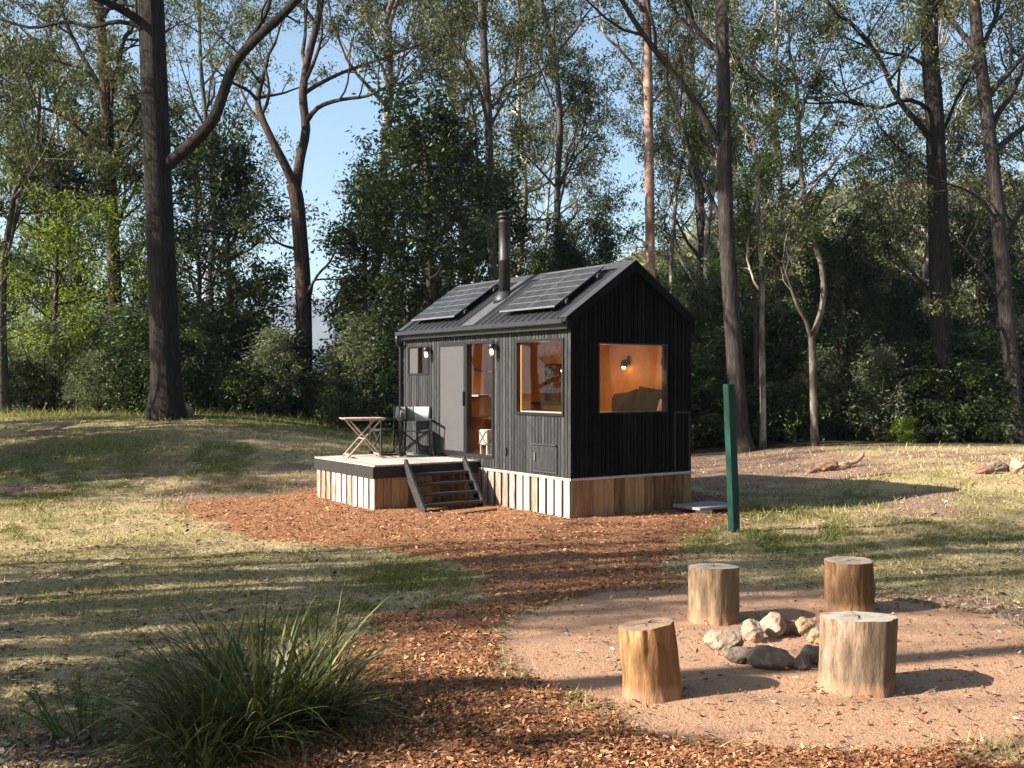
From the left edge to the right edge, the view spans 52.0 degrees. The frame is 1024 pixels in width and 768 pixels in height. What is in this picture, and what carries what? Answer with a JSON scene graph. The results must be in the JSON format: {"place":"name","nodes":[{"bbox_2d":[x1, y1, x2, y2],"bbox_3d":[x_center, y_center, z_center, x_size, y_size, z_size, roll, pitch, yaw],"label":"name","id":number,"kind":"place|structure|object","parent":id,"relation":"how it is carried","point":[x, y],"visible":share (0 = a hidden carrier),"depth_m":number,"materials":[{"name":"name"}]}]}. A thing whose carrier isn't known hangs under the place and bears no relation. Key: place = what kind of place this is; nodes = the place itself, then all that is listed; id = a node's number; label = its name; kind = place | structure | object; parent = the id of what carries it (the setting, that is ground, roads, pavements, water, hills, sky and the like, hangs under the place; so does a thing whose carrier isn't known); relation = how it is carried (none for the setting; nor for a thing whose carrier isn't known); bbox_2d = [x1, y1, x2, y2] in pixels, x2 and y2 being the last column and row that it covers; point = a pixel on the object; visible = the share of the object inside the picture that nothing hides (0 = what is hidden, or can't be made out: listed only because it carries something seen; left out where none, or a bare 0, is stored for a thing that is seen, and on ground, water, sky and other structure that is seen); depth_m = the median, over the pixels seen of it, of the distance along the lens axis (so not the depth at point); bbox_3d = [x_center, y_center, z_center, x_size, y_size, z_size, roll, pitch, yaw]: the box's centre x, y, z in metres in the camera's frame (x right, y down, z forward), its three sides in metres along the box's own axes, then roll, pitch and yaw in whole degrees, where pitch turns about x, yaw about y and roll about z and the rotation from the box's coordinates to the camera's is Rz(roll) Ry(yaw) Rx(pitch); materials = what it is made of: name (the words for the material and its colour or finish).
{"place":"outdoors","nodes":[
{"label":"outdoors","id":0,"kind":"place"},
{"bbox_2d":[7,297,407,405],"bbox_3d":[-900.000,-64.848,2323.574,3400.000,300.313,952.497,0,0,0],"label":"mountain","id":1,"kind":"structure","parent":0,"point":[319,328],"depth_m":2262.44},
{"bbox_2d":[0,239,1023,767],"bbox_3d":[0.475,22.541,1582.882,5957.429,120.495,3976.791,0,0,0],"label":"ground","id":2,"kind":"structure","parent":0,"point":[736,687],"depth_m":10.62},
{"bbox_2d":[0,104,83,340],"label":"gum tree","id":3,"kind":"object","parent":2,"relation":"on","point":[12,269],"visible":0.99,"depth_m":23.81,"materials":[{"name":"green plant"}]},
{"bbox_2d":[8,312,89,410],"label":"shrub","id":4,"kind":"object","parent":2,"relation":"on","point":[44,397],"visible":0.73,"depth_m":27.84,"materials":[{"name":"green plant"}]},
{"bbox_2d":[0,0,129,404],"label":"gum tree","id":5,"kind":"object","parent":2,"relation":"on","point":[90,80],"visible":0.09,"depth_m":40.46,"materials":[{"name":"green plant"}]},
{"bbox_2d":[0,0,142,412],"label":"gum tree","id":6,"kind":"object","parent":2,"relation":"on","point":[13,213],"visible":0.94,"depth_m":26.81,"materials":[{"name":"green plant"}]},
{"bbox_2d":[2,0,144,331],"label":"gum tree","id":7,"kind":"object","parent":2,"relation":"on","point":[133,206],"visible":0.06,"depth_m":55.01,"materials":[{"name":"green plant"}]},
{"bbox_2d":[0,159,147,410],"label":"wattle tree","id":8,"kind":"object","parent":2,"relation":"on","point":[55,252],"visible":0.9,"depth_m":28.39,"materials":[{"name":"green plant"}]},
{"bbox_2d":[0,63,147,390],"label":"understorey tree","id":9,"kind":"object","parent":2,"relation":"on","point":[76,177],"visible":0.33,"depth_m":34.05,"materials":[{"name":"green plant"}]},
{"bbox_2d":[54,353,103,411],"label":"shrub","id":10,"kind":"object","parent":2,"relation":"on","point":[68,388],"visible":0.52,"depth_m":27.24,"materials":[{"name":"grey plant"}]},
{"bbox_2d":[13,671,151,744],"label":"weed","id":11,"kind":"object","parent":2,"relation":"on","point":[55,718],"visible":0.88,"depth_m":5.95,"materials":[{"name":"green plant"}]},
{"bbox_2d":[46,306,121,410],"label":"shrub","id":12,"kind":"object","parent":2,"relation":"on","point":[82,337],"visible":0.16,"depth_m":29.24,"materials":[{"name":"green plant"}]},
{"bbox_2d":[62,343,119,412],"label":"shrub","id":13,"kind":"object","parent":2,"relation":"on","point":[95,356],"visible":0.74,"depth_m":26.68,"materials":[{"name":"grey plant"}]},
{"bbox_2d":[66,297,147,409],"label":"shrub","id":14,"kind":"object","parent":2,"relation":"on","point":[122,309],"visible":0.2,"depth_m":29.39,"materials":[{"name":"green plant"}]},
{"bbox_2d":[0,0,225,409],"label":"gum tree","id":15,"kind":"object","parent":2,"relation":"on","point":[106,90],"visible":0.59,"depth_m":29.65,"materials":[{"name":"green plant"}]},
{"bbox_2d":[85,358,149,413],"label":"shrub","id":16,"kind":"object","parent":2,"relation":"on","point":[127,369],"visible":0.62,"depth_m":26.44,"materials":[{"name":"green plant"}]},
{"bbox_2d":[74,309,204,412],"bbox_3d":[-9.565,-0.542,27.079,3.201,2.784,3.195,0,0,-26],"label":"shrub","id":17,"kind":"object","parent":2,"relation":"on","point":[139,328],"visible":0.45,"depth_m":26.57,"materials":[{"name":"green plant"}]},
{"bbox_2d":[0,0,340,420],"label":"gum tree","id":18,"kind":"object","parent":2,"relation":"on","point":[161,160],"visible":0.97,"depth_m":24.20,"materials":[{"name":"brown plant"}]},
{"bbox_2d":[117,325,227,411],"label":"shrub","id":19,"kind":"object","parent":2,"relation":"on","point":[192,350],"visible":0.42,"depth_m":26.48,"materials":[{"name":"green plant"}]},
{"bbox_2d":[85,85,294,328],"bbox_3d":[-10.270,-4.458,33.822,7.002,11.379,6.077,0,0,-14],"label":"understorey tree","id":20,"kind":"object","parent":2,"relation":"on","point":[209,150],"visible":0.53,"depth_m":34.27,"materials":[{"name":"green plant"}]},
{"bbox_2d":[78,0,302,402],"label":"gum tree","id":21,"kind":"object","parent":2,"relation":"on","point":[232,36],"visible":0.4,"depth_m":48.11,"materials":[{"name":"green plant"}]},
{"bbox_2d":[106,160,334,365],"bbox_3d":[-8.448,-2.748,31.056,6.285,7.570,6.090,0,0,0],"label":"evergreen tree","id":22,"kind":"object","parent":2,"relation":"on","point":[230,274],"visible":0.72,"depth_m":30.66,"materials":[{"name":"green plant"}]},
{"bbox_2d":[181,303,288,410],"bbox_3d":[-7.912,-0.683,29.171,3.594,3.131,3.601,0,0,-23],"label":"shrub","id":23,"kind":"object","parent":2,"relation":"on","point":[230,341],"visible":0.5,"depth_m":28.73,"materials":[{"name":"green plant"}]},
{"bbox_2d":[20,571,462,767],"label":"tussock","id":24,"kind":"object","parent":2,"relation":"on","point":[224,709],"visible":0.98,"depth_m":5.91,"materials":[{"name":"green plant"}]},
{"bbox_2d":[198,356,285,414],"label":"shrub","id":25,"kind":"object","parent":2,"relation":"on","point":[238,383],"visible":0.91,"depth_m":26.59,"materials":[{"name":"green plant"}]},
{"bbox_2d":[227,319,309,417],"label":"shrub","id":26,"kind":"object","parent":2,"relation":"on","point":[275,336],"visible":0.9,"depth_m":27.01,"materials":[{"name":"green plant"}]},
{"bbox_2d":[227,326,329,415],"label":"shrub","id":27,"kind":"object","parent":2,"relation":"on","point":[295,347],"visible":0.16,"depth_m":29.23,"materials":[{"name":"green plant"}]},
{"bbox_2d":[262,360,328,418],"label":"shrub","id":28,"kind":"object","parent":2,"relation":"on","point":[288,402],"visible":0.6,"depth_m":27.48,"materials":[{"name":"green plant"}]},
{"bbox_2d":[186,0,493,414],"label":"gum tree","id":29,"kind":"object","parent":2,"relation":"on","point":[304,285],"visible":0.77,"depth_m":29.81,"materials":[{"name":"green plant"}]},
{"bbox_2d":[311,376,372,428],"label":"shrub","id":30,"kind":"object","parent":2,"relation":"on","point":[344,386],"visible":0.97,"depth_m":26.25,"materials":[{"name":"green plant"}]},
{"bbox_2d":[307,308,402,428],"bbox_3d":[-3.986,-0.410,27.977,2.946,3.504,2.646,0,0,-16],"label":"shrub","id":31,"kind":"object","parent":2,"relation":"on","point":[354,331],"visible":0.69,"depth_m":27.65,"materials":[{"name":"green plant"}]},
{"bbox_2d":[306,185,422,424],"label":"evergreen tree","id":32,"kind":"object","parent":2,"relation":"on","point":[351,289],"visible":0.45,"depth_m":29.05,"materials":[{"name":"green plant"}]},
{"bbox_2d":[284,0,468,313],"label":"gum tree","id":33,"kind":"object","parent":2,"relation":"on","point":[391,6],"visible":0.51,"depth_m":32.64,"materials":[{"name":"green plant"}]},
{"bbox_2d":[355,334,403,437],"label":"shrub","id":34,"kind":"object","parent":2,"relation":"on","point":[390,375],"visible":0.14,"depth_m":27.08,"materials":[{"name":"green plant"}]},
{"bbox_2d":[314,452,478,509],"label":"deck","id":35,"kind":"structure","parent":2,"relation":"on","point":[389,484],"depth_m":16.99,"materials":[{"name":"beige wood"}]},
{"bbox_2d":[398,406,432,456],"bbox_3d":[-1.703,0.826,18.476,0.600,0.856,0.568,0,0,-8],"label":"director chair","id":36,"kind":"object","parent":35,"relation":"on","point":[422,413],"visible":1,"depth_m":18.68,"materials":[{"name":"fabric"}]},
{"bbox_2d":[312,120,504,348],"bbox_3d":[-3.312,-3.249,33.121,6.090,9.898,5.286,0,0,-3],"label":"understorey tree","id":37,"kind":"object","parent":2,"relation":"on","point":[330,306],"visible":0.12,"depth_m":32.01,"materials":[{"name":"green plant"}]},
{"bbox_2d":[334,70,530,386],"bbox_3d":[-2.106,-3.201,27.656,5.228,10.036,5.816,0,0,0],"label":"evergreen tree","id":38,"kind":"object","parent":2,"relation":"on","point":[412,134],"visible":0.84,"depth_m":26.96,"materials":[{"name":"green plant"}]},
{"bbox_2d":[345,112,545,320],"bbox_3d":[-1.341,-3.181,31.831,6.517,10.590,5.656,0,0,-20],"label":"understorey tree","id":39,"kind":"object","parent":2,"relation":"on","point":[506,203],"visible":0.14,"depth_m":32.36,"materials":[{"name":"green plant"}]},
{"bbox_2d":[404,457,486,512],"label":"stairs","id":40,"kind":"structure","parent":2,"relation":"on","point":[470,480],"depth_m":16.58,"materials":[{"name":"black wood"}]},
{"bbox_2d":[367,0,599,288],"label":"gum tree","id":41,"kind":"object","parent":2,"relation":"on","point":[458,81],"visible":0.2,"depth_m":38.17,"materials":[{"name":"green plant"}]},
{"bbox_2d":[402,0,584,280],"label":"gum tree","id":42,"kind":"object","parent":2,"relation":"on","point":[482,26],"visible":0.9,"depth_m":28.92,"materials":[{"name":"green plant"}]},
{"bbox_2d":[2,441,1023,767],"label":"wood chips","id":43,"kind":"object","parent":2,"relation":"on","point":[556,759],"visible":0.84,"depth_m":6.39,"materials":[{"name":"brown wood"}]},
{"bbox_2d":[476,23,605,276],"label":"gum tree","id":44,"kind":"object","parent":2,"relation":"on","point":[553,154],"visible":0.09,"depth_m":62.06,"materials":[{"name":"green plant"}]},
{"bbox_2d":[395,208,695,517],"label":"tiny house","id":45,"kind":"structure","parent":2,"relation":"on","point":[586,452],"depth_m":16.46,"materials":[{"name":"metal"}]},
{"bbox_2d":[438,342,464,455],"bbox_3d":[-1.046,0.246,18.132,0.062,1.932,0.898,0,0,-34],"label":"screen door","id":46,"kind":"structure","parent":45,"relation":"in","point":[451,355],"depth_m":18.14,"materials":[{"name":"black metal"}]},
{"bbox_2d":[465,340,493,458],"bbox_3d":[-0.508,0.249,17.431,0.105,1.932,0.860,0,0,-34],"label":"door","id":47,"kind":"structure","parent":45,"relation":"in","point":[468,344],"depth_m":17.73,"materials":[{"name":"black metal"}]},
{"bbox_2d":[472,346,490,448],"bbox_3d":[-0.480,0.258,19.205,0.280,1.900,0.610,0,0,-34],"label":"bookshelf","id":48,"kind":"object","parent":45,"relation":"on","point":[478,396],"visible":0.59,"depth_m":19.43,"materials":[{"name":"brown wood"}]},
{"bbox_2d":[515,338,563,415],"bbox_3d":[0.453,-0.104,16.007,0.122,1.161,1.257,0,0,-34],"label":"window","id":49,"kind":"structure","parent":45,"relation":"in","point":[517,342],"depth_m":16.33,"materials":[{"name":"black metal"}]},
{"bbox_2d":[545,364,560,401],"bbox_3d":[0.801,0.008,19.639,0.110,0.750,0.500,0,0,-34],"label":"window","id":50,"kind":"structure","parent":45,"relation":"in","point":[552,372],"depth_m":19.70,"materials":[{"name":"clear glass"}]},
{"bbox_2d":[598,342,667,413],"bbox_3d":[1.827,-0.089,16.042,1.371,1.060,0.112,0,0,-34],"label":"window","id":51,"kind":"structure","parent":45,"relation":"in","point":[664,346],"depth_m":16.36,"materials":[{"name":"black metal"}]},
{"bbox_2d":[438,0,659,277],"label":"gum tree","id":52,"kind":"object","parent":2,"relation":"on","point":[564,132],"visible":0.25,"depth_m":45.32,"materials":[{"name":"green plant"}]},
{"bbox_2d":[488,0,641,237],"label":"gum tree","id":53,"kind":"object","parent":2,"relation":"on","point":[577,105],"visible":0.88,"depth_m":37.95,"materials":[{"name":"green plant"}]},
{"bbox_2d":[513,208,641,276],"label":"understorey tree","id":54,"kind":"object","parent":2,"relation":"on","point":[538,256],"visible":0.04,"depth_m":37.09,"materials":[{"name":"green plant"}]},
{"bbox_2d":[537,195,658,272],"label":"understorey tree","id":55,"kind":"object","parent":2,"relation":"on","point":[566,256],"visible":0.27,"depth_m":33.20,"materials":[{"name":"green plant"}]},
{"bbox_2d":[592,0,705,278],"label":"gum tree","id":56,"kind":"object","parent":2,"relation":"on","point":[647,84],"visible":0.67,"depth_m":29.88,"materials":[{"name":"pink plant"}]},
{"bbox_2d":[544,0,754,452],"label":"gum tree","id":57,"kind":"object","parent":2,"relation":"on","point":[723,210],"visible":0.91,"depth_m":27.82,"materials":[{"name":"brown plant"}]},
{"bbox_2d":[581,1,717,291],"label":"gum tree","id":58,"kind":"object","parent":2,"relation":"on","point":[677,177],"visible":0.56,"depth_m":41.34,"materials":[{"name":"green plant"}]},
{"bbox_2d":[618,617,683,703],"bbox_3d":[0.919,1.809,6.899,0.439,0.522,0.453,0,0,0],"label":"log stool","id":59,"kind":"object","parent":2,"relation":"on","point":[650,665],"visible":0.98,"depth_m":6.74,"materials":[{"name":"brown wood"}]},
{"bbox_2d":[640,90,773,287],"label":"gum tree","id":60,"kind":"object","parent":2,"relation":"on","point":[665,252],"visible":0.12,"depth_m":63.53,"materials":[{"name":"green plant"}]},
{"bbox_2d":[623,0,791,283],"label":"gum tree","id":61,"kind":"object","parent":2,"relation":"on","point":[710,215],"visible":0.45,"depth_m":35.24,"materials":[{"name":"green plant"}]},
{"bbox_2d":[658,262,756,391],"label":"understorey tree","id":62,"kind":"object","parent":2,"relation":"on","point":[700,299],"visible":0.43,"depth_m":31.33,"materials":[{"name":"green plant"}]},
{"bbox_2d":[594,0,821,280],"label":"gum tree","id":63,"kind":"object","parent":2,"relation":"on","point":[700,222],"visible":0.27,"depth_m":42.62,"materials":[{"name":"green plant"}]},
{"bbox_2d":[691,344,726,444],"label":"shrub","id":64,"kind":"object","parent":2,"relation":"on","point":[697,362],"visible":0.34,"depth_m":29.40,"materials":[{"name":"green plant"}]},
{"bbox_2d":[687,563,739,625],"bbox_3d":[1.725,1.805,9.000,0.457,0.518,0.462,0,0,0],"label":"log stool","id":65,"kind":"object","parent":2,"relation":"on","point":[713,595],"visible":0.98,"depth_m":8.83,"materials":[{"name":"brown wood"}]},
{"bbox_2d":[703,630,743,655],"bbox_3d":[1.598,1.944,7.898,0.312,0.200,0.278,0,0,-25],"label":"stone","id":66,"kind":"object","parent":2,"relation":"on","point":[719,642],"visible":0.83,"depth_m":7.82,"materials":[{"name":"beige stone"}]},
{"bbox_2d":[691,365,758,446],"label":"shrub","id":67,"kind":"object","parent":2,"relation":"on","point":[714,404],"visible":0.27,"depth_m":30.01,"materials":[{"name":"green plant"}]},
{"bbox_2d":[723,384,739,532],"bbox_3d":[2.947,1.151,14.065,0.112,2.300,0.112,-4,2,-28],"label":"post","id":68,"kind":"object","parent":2,"relation":"on","point":[731,456],"visible":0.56,"depth_m":14.02,"materials":[{"name":"green metal"}]},
{"bbox_2d":[691,319,799,439],"bbox_3d":[6.847,-0.063,32.945,4.547,3.962,4.556,0,0,-17],"label":"shrub","id":69,"kind":"object","parent":2,"relation":"on","point":[750,340],"visible":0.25,"depth_m":32.32,"materials":[{"name":"green plant"}]},
{"bbox_2d":[700,131,805,441],"bbox_3d":[7.243,-2.804,30.978,3.188,9.605,3.584,0,0,0],"label":"young tree","id":70,"kind":"object","parent":2,"relation":"on","point":[740,192],"visible":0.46,"depth_m":30.93,"materials":[{"name":"green plant"}]},
{"bbox_2d":[704,309,818,432],"bbox_3d":[7.905,-0.299,34.568,4.951,4.314,4.961,0,0,9],"label":"shrub","id":71,"kind":"object","parent":2,"relation":"on","point":[768,327],"visible":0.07,"depth_m":33.70,"materials":[{"name":"green plant"}]},
{"bbox_2d":[676,50,852,448],"bbox_3d":[6.716,-3.542,28.344,4.417,11.193,3.465,0,0,33],"label":"sapling","id":72,"kind":"object","parent":2,"relation":"on","point":[756,193],"visible":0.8,"depth_m":28.41,"materials":[{"name":"green plant"}]},
{"bbox_2d":[508,586,1023,749],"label":"gravel","id":73,"kind":"structure","parent":2,"relation":"on","point":[899,709],"depth_m":7.44,"materials":[{"name":"brown stone"}]},
{"bbox_2d":[745,645,794,669],"bbox_3d":[1.852,1.957,7.533,0.331,0.151,0.258,0,0,37],"label":"stone","id":74,"kind":"object","parent":2,"relation":"on","point":[765,656],"visible":1,"depth_m":7.47,"materials":[{"name":"grey stone"}]},
{"bbox_2d":[745,377,821,442],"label":"shrub","id":75,"kind":"object","parent":2,"relation":"on","point":[773,393],"visible":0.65,"depth_m":29.91,"materials":[{"name":"green plant"}]},
{"bbox_2d":[742,299,836,434],"bbox_3d":[8.731,-0.513,34.972,5.374,4.682,5.384,0,0,36],"label":"shrub","id":76,"kind":"object","parent":2,"relation":"on","point":[781,312],"visible":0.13,"depth_m":33.99,"materials":[{"name":"green plant"}]},
{"bbox_2d":[581,163,1023,338],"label":"hillside woods","id":77,"kind":"object","parent":2,"relation":"on","point":[843,194],"visible":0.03,"depth_m":149.35,"materials":[{"name":"green plant"}]},
{"bbox_2d":[766,384,838,441],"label":"shrub","id":78,"kind":"object","parent":2,"relation":"on","point":[805,404],"visible":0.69,"depth_m":29.88,"materials":[{"name":"green plant"}]},
{"bbox_2d":[746,305,872,434],"bbox_3d":[9.447,-0.413,34.497,5.123,4.464,5.134,0,0,25],"label":"shrub","id":79,"kind":"object","parent":2,"relation":"on","point":[785,316],"visible":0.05,"depth_m":33.66,"materials":[{"name":"green plant"}]},
{"bbox_2d":[698,0,923,310],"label":"gum tree","id":80,"kind":"object","parent":2,"relation":"on","point":[823,107],"visible":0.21,"depth_m":36.96,"materials":[{"name":"green plant"}]},
{"bbox_2d":[778,342,861,438],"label":"shrub","id":81,"kind":"object","parent":2,"relation":"on","point":[821,358],"visible":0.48,"depth_m":30.94,"materials":[{"name":"green plant"}]},
{"bbox_2d":[766,190,923,437],"bbox_3d":[10.142,-1.831,31.491,4.060,7.603,4.679,0,0,-34],"label":"understorey tree","id":82,"kind":"object","parent":2,"relation":"on","point":[836,275],"visible":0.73,"depth_m":31.00,"materials":[{"name":"green plant"}]},
{"bbox_2d":[823,556,875,611],"bbox_3d":[3.027,1.817,9.402,0.474,0.490,0.481,0,0,0],"label":"log stool","id":83,"kind":"object","parent":2,"relation":"on","point":[849,583],"visible":0.94,"depth_m":9.22,"materials":[{"name":"brown wood"}]},
{"bbox_2d":[711,0,988,445],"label":"gum tree","id":84,"kind":"object","parent":2,"relation":"on","point":[814,428],"visible":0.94,"depth_m":27.94,"materials":[{"name":"green plant"}]},
{"bbox_2d":[711,0,991,441],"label":"gum tree","id":85,"kind":"object","parent":2,"relation":"on","point":[935,127],"visible":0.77,"depth_m":29.73,"materials":[{"name":"green plant"}]},
{"bbox_2d":[817,611,897,697],"bbox_3d":[2.312,1.803,7.024,0.535,0.533,0.490,0,0,0],"label":"log stool","id":86,"kind":"object","parent":2,"relation":"on","point":[858,653],"visible":1,"depth_m":6.84,"materials":[{"name":"beige wood"}]},
{"bbox_2d":[818,379,899,440],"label":"shrub","id":87,"kind":"object","parent":2,"relation":"on","point":[861,434],"visible":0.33,"depth_m":30.45,"materials":[{"name":"green plant"}]},
{"bbox_2d":[804,199,927,383],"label":"understorey tree","id":88,"kind":"object","parent":2,"relation":"on","point":[885,249],"visible":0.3,"depth_m":32.28,"materials":[{"name":"green plant"}]},
{"bbox_2d":[827,335,924,440],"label":"shrub","id":89,"kind":"object","parent":2,"relation":"on","point":[879,353],"visible":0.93,"depth_m":29.62,"materials":[{"name":"green plant"}]},
{"bbox_2d":[853,256,928,389],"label":"understorey tree","id":90,"kind":"object","parent":2,"relation":"on","point":[888,300],"visible":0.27,"depth_m":33.91,"materials":[{"name":"green plant"}]},
{"bbox_2d":[882,414,928,443],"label":"shrub","id":91,"kind":"object","parent":2,"relation":"on","point":[904,427],"visible":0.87,"depth_m":29.07,"materials":[{"name":"green plant"}]},
{"bbox_2d":[844,336,971,441],"bbox_3d":[11.455,0.181,30.274,3.604,3.134,3.597,0,0,-45],"label":"shrub","id":92,"kind":"object","parent":2,"relation":"on","point":[913,349],"visible":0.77,"depth_m":29.66,"materials":[{"name":"green plant"}]},
{"bbox_2d":[807,0,1023,417],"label":"gum tree","id":93,"kind":"object","parent":2,"relation":"on","point":[925,261],"visible":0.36,"depth_m":37.67,"materials":[{"name":"green plant"}]},
{"bbox_2d":[836,75,1023,423],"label":"gum tree","id":94,"kind":"object","parent":2,"relation":"on","point":[960,144],"visible":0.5,"depth_m":33.51,"materials":[{"name":"green plant"}]},
{"bbox_2d":[873,0,1023,322],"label":"gum tree","id":95,"kind":"object","parent":2,"relation":"on","point":[972,125],"visible":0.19,"depth_m":54.98,"materials":[{"name":"green plant"}]},
{"bbox_2d":[883,194,1023,369],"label":"understorey tree","id":96,"kind":"object","parent":2,"relation":"on","point":[960,217],"visible":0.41,"depth_m":33.24,"materials":[{"name":"green plant"}]},
{"bbox_2d":[890,0,1023,263],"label":"gum tree","id":97,"kind":"object","parent":2,"relation":"on","point":[996,69],"visible":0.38,"depth_m":37.62,"materials":[{"name":"green plant"}]},
{"bbox_2d":[896,0,1023,443],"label":"gum tree","id":98,"kind":"object","parent":2,"relation":"on","point":[1001,238],"visible":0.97,"depth_m":28.85,"materials":[{"name":"green plant"}]},
{"bbox_2d":[896,327,1023,443],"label":"shrub","id":99,"kind":"object","parent":2,"relation":"on","point":[976,348],"visible":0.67,"depth_m":29.36,"materials":[{"name":"green plant"}]},
{"bbox_2d":[927,354,1023,442],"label":"shrub","id":100,"kind":"object","parent":2,"relation":"on","point":[963,412],"visible":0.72,"depth_m":29.20,"materials":[{"name":"green plant"}]},
{"bbox_2d":[0,405,1023,767],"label":"grass","id":101,"kind":"structure","parent":0,"point":[844,527],"depth_m":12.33,"materials":[{"name":"green plant"}]},
{"bbox_2d":[0,0,1023,302],"label":"sky","id":102,"kind":"structure","parent":0,"point":[328,137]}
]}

